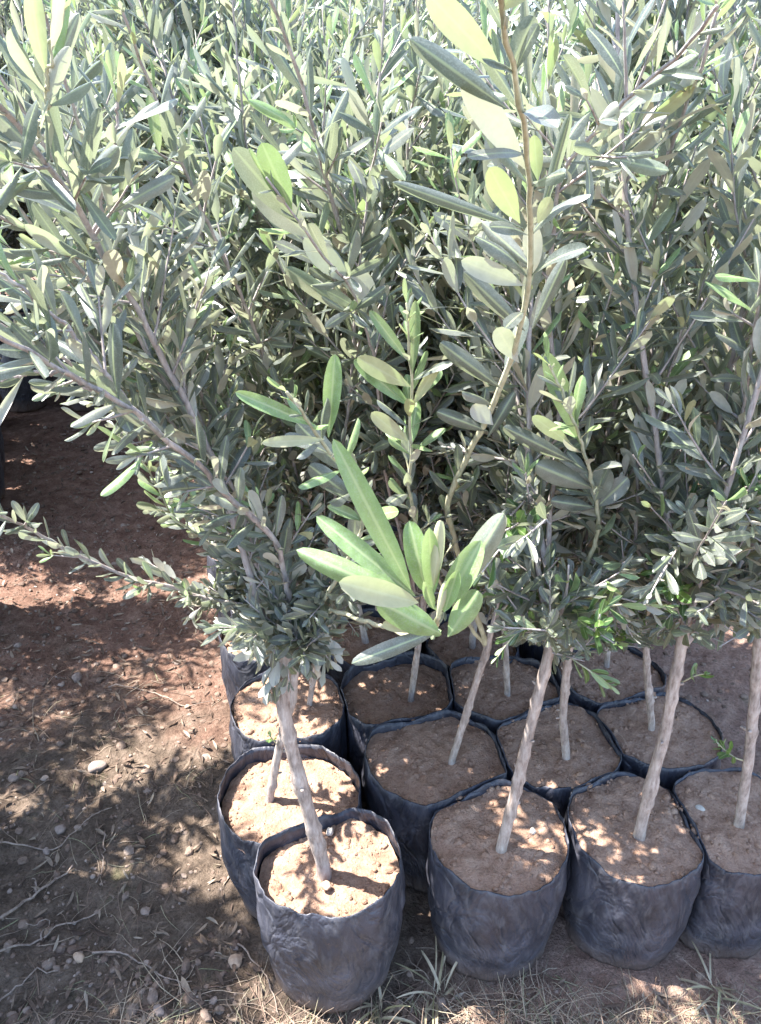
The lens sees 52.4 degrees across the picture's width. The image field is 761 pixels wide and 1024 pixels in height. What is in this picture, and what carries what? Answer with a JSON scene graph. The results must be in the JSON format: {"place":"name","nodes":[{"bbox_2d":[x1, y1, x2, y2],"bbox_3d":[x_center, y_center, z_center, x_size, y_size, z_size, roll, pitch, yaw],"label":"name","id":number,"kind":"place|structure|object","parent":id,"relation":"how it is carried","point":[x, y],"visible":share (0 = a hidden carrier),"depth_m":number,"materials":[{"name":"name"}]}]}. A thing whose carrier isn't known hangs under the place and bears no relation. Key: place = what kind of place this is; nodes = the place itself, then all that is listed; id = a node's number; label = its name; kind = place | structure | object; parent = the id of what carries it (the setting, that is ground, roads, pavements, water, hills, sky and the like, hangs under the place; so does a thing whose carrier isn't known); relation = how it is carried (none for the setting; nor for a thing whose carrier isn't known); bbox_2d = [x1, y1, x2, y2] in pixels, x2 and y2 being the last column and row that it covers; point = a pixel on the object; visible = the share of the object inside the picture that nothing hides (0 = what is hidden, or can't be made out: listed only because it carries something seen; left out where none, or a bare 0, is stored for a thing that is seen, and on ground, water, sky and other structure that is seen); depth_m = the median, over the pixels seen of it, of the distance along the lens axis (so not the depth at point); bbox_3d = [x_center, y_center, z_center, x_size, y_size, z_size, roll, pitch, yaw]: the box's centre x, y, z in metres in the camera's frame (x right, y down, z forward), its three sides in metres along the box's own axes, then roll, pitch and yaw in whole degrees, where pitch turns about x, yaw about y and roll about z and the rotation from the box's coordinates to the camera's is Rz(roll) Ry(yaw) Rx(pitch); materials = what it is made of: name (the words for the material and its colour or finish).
{"place":"outdoors","nodes":[
{"label":"outdoors","id":0,"kind":"place"},
{"bbox_2d":[0,253,760,1023],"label":"ground","id":1,"kind":"structure","parent":0,"point":[20,431],"depth_m":1.59,"materials":[{"name":"brown soil"}]},
{"bbox_2d":[0,135,5,469],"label":"potted olive sapling","id":2,"kind":"object","parent":1,"relation":"on","point":[2,453],"visible":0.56,"depth_m":2.92,"materials":[{"name":"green plant"}]},
{"bbox_2d":[0,228,8,244],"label":"potted olive sapling","id":3,"kind":"object","parent":1,"relation":"on","point":[4,235],"visible":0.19,"depth_m":2.96,"materials":[{"name":"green plant"}]},
{"bbox_2d":[0,268,10,498],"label":"potted olive sapling","id":4,"kind":"object","parent":1,"relation":"on","point":[2,482],"visible":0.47,"depth_m":2.71,"materials":[{"name":"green plant"}]},
{"bbox_2d":[0,87,17,425],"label":"potted olive sapling","id":5,"kind":"object","parent":1,"relation":"on","point":[7,236],"visible":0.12,"depth_m":3.06,"materials":[{"name":"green plant"}]},
{"bbox_2d":[8,773,19,781],"bbox_3d":[-0.756,0.548,1.592,0.025,0.015,0.020,0,27,0],"label":"stone","id":6,"kind":"object","parent":1,"relation":"on","point":[13,777],"visible":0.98,"depth_m":1.59,"materials":[{"name":"grey stone"}]},
{"bbox_2d":[0,297,31,326],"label":"potted olive sapling","id":7,"kind":"object","parent":1,"relation":"on","point":[21,312],"visible":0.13,"depth_m":4.16,"materials":[{"name":"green plant"}]},
{"bbox_2d":[0,0,45,411],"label":"potted olive sapling","id":8,"kind":"object","parent":1,"relation":"on","point":[24,396],"visible":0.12,"depth_m":3.48,"materials":[{"name":"green plant"}]},
{"bbox_2d":[0,967,57,1000],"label":"dry twig","id":9,"kind":"object","parent":1,"relation":"on","point":[15,986],"visible":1,"depth_m":1.22,"materials":[{"name":"grey wood"}]},
{"bbox_2d":[4,1,60,381],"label":"potted olive sapling","id":10,"kind":"object","parent":1,"relation":"on","point":[52,378],"depth_m":3.89,"materials":[{"name":"green plant"}]},
{"bbox_2d":[0,865,72,919],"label":"dry twig","id":11,"kind":"object","parent":1,"relation":"on","point":[24,900],"visible":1,"depth_m":1.35,"materials":[{"name":"wood"}]},
{"bbox_2d":[43,847,49,854],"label":"stone","id":12,"kind":"object","parent":1,"relation":"on","point":[46,851],"visible":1,"depth_m":1.44,"materials":[{"name":"grey stone"}]},
{"bbox_2d":[0,913,95,951],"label":"dry twig","id":13,"kind":"object","parent":1,"relation":"on","point":[16,945],"visible":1,"depth_m":1.29,"materials":[{"name":"wood"}]},
{"bbox_2d":[0,807,111,850],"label":"dry twig","id":14,"kind":"object","parent":1,"relation":"on","point":[56,847],"visible":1,"depth_m":1.45,"materials":[{"name":"brown wood"}]},
{"bbox_2d":[0,0,112,410],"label":"potted olive sapling","id":15,"kind":"object","parent":1,"relation":"on","point":[7,21],"visible":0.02,"depth_m":2.92,"materials":[{"name":"green plant"}]},
{"bbox_2d":[54,824,65,833],"bbox_3d":[-0.612,0.606,1.478,0.020,0.013,0.021,-16,31,-28],"label":"stone","id":16,"kind":"object","parent":1,"relation":"on","point":[60,829],"visible":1,"depth_m":1.47,"materials":[{"name":"grey stone"}]},
{"bbox_2d":[32,58,103,139],"bbox_3d":[-0.552,-0.681,2.267,0.600,1.556,0.519,-2,27,-4],"label":"potted olive sapling","id":17,"kind":"object","parent":1,"relation":"on","point":[69,70],"depth_m":1.90,"materials":[{"name":"green plant"}]},
{"bbox_2d":[22,0,127,355],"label":"potted olive sapling","id":18,"kind":"object","parent":1,"relation":"on","point":[68,104],"depth_m":3.16,"materials":[{"name":"green plant"}]},
{"bbox_2d":[72,672,81,682],"bbox_3d":[-0.740,0.402,1.884,0.025,0.017,0.032,0,27,0],"label":"stone","id":19,"kind":"object","parent":1,"relation":"on","point":[77,676],"visible":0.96,"depth_m":1.88,"materials":[{"name":"grey stone"}]},
{"bbox_2d":[73,952,84,962],"bbox_3d":[-0.491,0.724,1.256,0.020,0.013,0.017,0,27,0],"label":"stone","id":20,"kind":"object","parent":1,"relation":"on","point":[78,957],"visible":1,"depth_m":1.25,"materials":[{"name":"beige stone"}]},
{"bbox_2d":[88,760,107,772],"bbox_3d":[-0.595,0.533,1.624,0.040,0.020,0.029,-13,30,-24],"label":"stone","id":21,"kind":"object","parent":1,"relation":"on","point":[96,766],"visible":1,"depth_m":1.61,"materials":[{"name":"white stone"}]},
{"bbox_2d":[95,831,105,882],"bbox_3d":[-0.513,0.635,1.428,0.010,0.010,0.118,-5,27,-10],"label":"dry twig","id":22,"kind":"object","parent":1,"relation":"on","point":[102,855],"visible":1,"depth_m":1.43,"materials":[{"name":"wood"}]},
{"bbox_2d":[44,0,214,541],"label":"potted olive sapling","id":23,"kind":"object","parent":1,"relation":"on","point":[84,16],"depth_m":1.80,"materials":[{"name":"plant"}]},
{"bbox_2d":[92,950,191,982],"bbox_3d":[-0.381,0.724,1.240,0.183,0.014,0.018,8,28,16],"label":"dry twig","id":24,"kind":"object","parent":1,"relation":"on","point":[123,953],"visible":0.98,"depth_m":1.25,"materials":[{"name":"brown wood"}]},
{"bbox_2d":[153,1004,164,1016],"bbox_3d":[-0.335,0.754,1.171,0.020,0.014,0.018,0,27,0],"label":"stone","id":25,"kind":"object","parent":1,"relation":"on","point":[160,1012],"visible":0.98,"depth_m":1.17,"materials":[{"name":"grey stone"}]},
{"bbox_2d":[109,684,209,705],"bbox_3d":[-0.525,0.433,1.814,0.268,0.018,0.031,8,28,15],"label":"dry twig","id":26,"kind":"object","parent":1,"relation":"on","point":[153,692],"visible":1,"depth_m":1.82,"materials":[{"name":"brown wood"}]},
{"bbox_2d":[0,71,361,919],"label":"potted olive sapling","id":27,"kind":"object","parent":1,"relation":"on","point":[258,801],"visible":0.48,"depth_m":1.03,"materials":[{"name":"plant"}]},
{"bbox_2d":[0,0,363,705],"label":"potted olive sapling","id":28,"kind":"object","parent":1,"relation":"on","point":[236,676],"visible":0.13,"depth_m":1.16,"materials":[{"name":"plant"}]},
{"bbox_2d":[46,0,322,617],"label":"potted olive sapling","id":29,"kind":"object","parent":1,"relation":"on","point":[219,57],"visible":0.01,"depth_m":1.30,"materials":[{"name":"green plant"}]},
{"bbox_2d":[20,0,368,615],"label":"potted olive sapling","id":30,"kind":"object","parent":1,"relation":"on","point":[132,104],"visible":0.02,"depth_m":1.25,"materials":[{"name":"green plant"}]},
{"bbox_2d":[89,0,344,491],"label":"potted olive sapling","id":31,"kind":"object","parent":1,"relation":"on","point":[306,30],"depth_m":1.85,"materials":[{"name":"green plant"}]},
{"bbox_2d":[228,953,242,968],"bbox_3d":[-0.235,0.725,1.248,0.023,0.017,0.023,0,27,0],"label":"stone","id":32,"kind":"object","parent":1,"relation":"on","point":[235,958],"visible":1,"depth_m":1.24,"materials":[{"name":"beige stone"}]},
{"bbox_2d":[146,0,334,150],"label":"potted olive sapling","id":33,"kind":"object","parent":1,"relation":"on","point":[316,4],"depth_m":1.56,"materials":[{"name":"green plant"}]},
{"bbox_2d":[0,0,482,761],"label":"potted olive sapling","id":34,"kind":"object","parent":1,"relation":"on","point":[318,716],"visible":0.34,"depth_m":0.97,"materials":[{"name":"plant"}]},
{"bbox_2d":[0,0,506,1013],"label":"potted olive sapling","id":35,"kind":"object","parent":1,"relation":"on","point":[332,948],"visible":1,"depth_m":0.72,"materials":[{"name":"plant"}]},
{"bbox_2d":[320,880,330,890],"bbox_3d":[-0.079,0.542,1.122,0.016,0.010,0.014,24,36,39],"label":"pebble","id":36,"kind":"object","parent":35,"relation":"on","point":[325,885],"visible":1,"depth_m":1.12,"materials":[{"name":"white stone"}]},
{"bbox_2d":[326,827,332,835],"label":"pebble","id":37,"kind":"object","parent":35,"relation":"on","point":[329,831],"visible":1,"depth_m":1.20,"materials":[{"name":"white stone"}]},
{"bbox_2d":[158,0,352,527],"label":"potted olive sapling","id":38,"kind":"object","parent":1,"relation":"on","point":[319,26],"depth_m":1.77,"materials":[{"name":"green plant"}]},
{"bbox_2d":[237,943,278,1014],"bbox_3d":[-0.188,0.732,1.222,0.016,0.015,0.146,-17,32,-30],"label":"dry twig","id":39,"kind":"object","parent":1,"relation":"on","point":[250,958],"visible":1,"depth_m":1.24,"materials":[{"name":"brown wood"}]},
{"bbox_2d":[160,0,449,545],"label":"potted olive sapling","id":40,"kind":"object","parent":1,"relation":"on","point":[222,9],"depth_m":1.37,"materials":[{"name":"green plant"}]},
{"bbox_2d":[294,0,347,16],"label":"potted olive sapling","id":41,"kind":"object","parent":1,"relation":"on","point":[329,5],"depth_m":2.25,"materials":[{"name":"green plant"}]},
{"bbox_2d":[164,0,544,690],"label":"potted olive sapling","id":42,"kind":"object","parent":1,"relation":"on","point":[368,638],"visible":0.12,"depth_m":1.13,"materials":[{"name":"plant"}]},
{"bbox_2d":[291,0,421,539],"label":"potted olive sapling","id":43,"kind":"object","parent":1,"relation":"on","point":[365,8],"depth_m":1.77,"materials":[{"name":"green plant"}]},
{"bbox_2d":[326,0,426,55],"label":"potted olive sapling","id":44,"kind":"object","parent":1,"relation":"on","point":[340,36],"depth_m":1.76,"materials":[{"name":"green plant"}]},
{"bbox_2d":[0,426,757,1023],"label":"leaf litter","id":45,"kind":"object","parent":1,"relation":"on","point":[204,940],"visible":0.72,"depth_m":1.44,"materials":[{"name":"brown plant"}]},
{"bbox_2d":[0,664,760,1023],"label":"dry grass","id":46,"kind":"structure","parent":1,"relation":"on","point":[526,1012],"depth_m":1.18,"materials":[{"name":"beige plant"}]},
{"bbox_2d":[352,975,414,1023],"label":"grass tuft","id":47,"kind":"object","parent":1,"relation":"on","point":[372,1017],"visible":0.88,"depth_m":1.16,"materials":[{"name":"green plant"}]},
{"bbox_2d":[300,0,505,608],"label":"potted olive sapling","id":48,"kind":"object","parent":1,"relation":"on","point":[432,26],"visible":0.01,"depth_m":1.26,"materials":[{"name":"plant"}]},
{"bbox_2d":[231,0,582,802],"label":"potted olive sapling","id":49,"kind":"object","parent":1,"relation":"on","point":[415,684],"visible":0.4,"depth_m":0.96,"materials":[{"name":"plant"}]},
{"bbox_2d":[396,936,457,1023],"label":"grass tuft","id":50,"kind":"object","parent":1,"relation":"on","point":[438,981],"visible":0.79,"depth_m":1.20,"materials":[{"name":"green plant"}]},
{"bbox_2d":[343,0,535,552],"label":"potted olive sapling","id":51,"kind":"object","parent":1,"relation":"on","point":[377,550],"visible":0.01,"depth_m":1.62,"materials":[{"name":"green plant"}]},
{"bbox_2d":[326,0,586,557],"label":"potted olive sapling","id":52,"kind":"object","parent":1,"relation":"on","point":[512,28],"depth_m":1.36,"materials":[{"name":"green plant"}]},
{"bbox_2d":[412,1,583,547],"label":"potted olive sapling","id":53,"kind":"object","parent":1,"relation":"on","point":[559,22],"depth_m":1.81,"materials":[{"name":"green plant"}]},
{"bbox_2d":[332,0,683,653],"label":"potted olive sapling","id":54,"kind":"object","parent":1,"relation":"on","point":[429,610],"visible":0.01,"depth_m":1.46,"materials":[{"name":"plant"}]},
{"bbox_2d":[354,0,678,892],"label":"potted olive sapling","id":55,"kind":"object","parent":1,"relation":"on","point":[418,772],"visible":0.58,"depth_m":0.80,"materials":[{"name":"plant"}]},
{"bbox_2d":[375,0,723,673],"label":"potted olive sapling","id":56,"kind":"object","parent":1,"relation":"on","point":[447,650],"visible":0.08,"depth_m":1.08,"materials":[{"name":"plant"}]},
{"bbox_2d":[358,15,747,735],"bbox_3d":[0.235,-0.052,1.279,0.563,1.331,0.444,0,27,0],"label":"potted olive sapling","id":57,"kind":"object","parent":1,"relation":"on","point":[504,693],"visible":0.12,"depth_m":1.44,"materials":[{"name":"plant"}]},
{"bbox_2d":[396,0,724,981],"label":"potted olive sapling","id":58,"kind":"object","parent":1,"relation":"on","point":[496,870],"visible":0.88,"depth_m":0.88,"materials":[{"name":"plant"}]},
{"bbox_2d":[530,827,535,834],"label":"pebble","id":59,"kind":"object","parent":58,"relation":"on","point":[532,831],"visible":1,"depth_m":1.20,"materials":[{"name":"white stone"}]},
{"bbox_2d":[533,4,594,109],"bbox_3d":[0.797,-1.403,3.522,0.654,1.702,0.589,-11,29,-20],"label":"potted olive sapling","id":60,"kind":"object","parent":1,"relation":"on","point":[566,30],"depth_m":3.20,"materials":[{"name":"green plant"}]},
{"bbox_2d":[397,0,760,818],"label":"potted olive sapling","id":61,"kind":"object","parent":1,"relation":"on","point":[573,746],"visible":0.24,"depth_m":1.04,"materials":[{"name":"plant"}]},
{"bbox_2d":[445,0,760,970],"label":"potted olive sapling","id":62,"kind":"object","parent":1,"relation":"on","point":[635,862],"visible":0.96,"depth_m":0.84,"materials":[{"name":"plant"}]},
{"bbox_2d":[512,9,749,712],"bbox_3d":[0.412,-0.130,1.370,0.447,1.388,0.402,-21,33,-35],"label":"potted olive sapling","id":63,"kind":"object","parent":1,"relation":"on","point":[625,668],"visible":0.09,"depth_m":1.52,"materials":[{"name":"plant"}]},
{"bbox_2d":[518,0,760,672],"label":"potted olive sapling","id":64,"kind":"object","parent":1,"relation":"on","point":[681,11],"visible":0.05,"depth_m":1.10,"materials":[{"name":"plant"}]},
{"bbox_2d":[572,0,760,790],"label":"potted olive sapling","id":65,"kind":"object","parent":1,"relation":"on","point":[632,727],"visible":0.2,"depth_m":1.32,"materials":[{"name":"plant"}]},
{"bbox_2d":[671,322,760,958],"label":"potted olive sapling","id":66,"kind":"object","parent":1,"relation":"on","point":[724,920],"visible":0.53,"depth_m":1.18,"materials":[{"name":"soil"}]},
{"bbox_2d":[695,805,704,810],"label":"pebble","id":67,"kind":"object","parent":66,"relation":"on","point":[700,807],"visible":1,"depth_m":1.23,"materials":[{"name":"white stone"}]},
{"bbox_2d":[678,941,760,1023],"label":"grass tuft","id":68,"kind":"object","parent":1,"relation":"on","point":[699,985],"visible":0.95,"depth_m":1.17,"materials":[{"name":"green plant"}]},
{"bbox_2d":[680,18,759,423],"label":"potted olive sapling","id":69,"kind":"object","parent":1,"relation":"on","point":[746,62],"visible":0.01,"depth_m":2.28,"materials":[{"name":"green plant"}]},
{"bbox_2d":[682,11,758,80],"bbox_3d":[1.488,-1.448,3.539,0.663,1.767,0.464,14,30,26],"label":"potted olive sapling","id":70,"kind":"object","parent":1,"relation":"on","point":[730,24],"depth_m":3.11,"materials":[{"name":"green plant"}]},
{"bbox_2d":[712,21,760,469],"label":"potted olive sapling","id":71,"kind":"object","parent":1,"relation":"on","point":[752,138],"depth_m":2.28,"materials":[{"name":"green plant"}]},
{"bbox_2d":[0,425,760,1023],"bbox_3d":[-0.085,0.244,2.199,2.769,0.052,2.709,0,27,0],"label":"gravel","id":72,"kind":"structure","parent":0,"point":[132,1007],"depth_m":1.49,"materials":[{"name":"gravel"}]},
{"bbox_2d":[469,0,757,80],"label":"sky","id":73,"kind":"structure","parent":0,"point":[675,1],"materials":[{"name":"white"}]}
]}

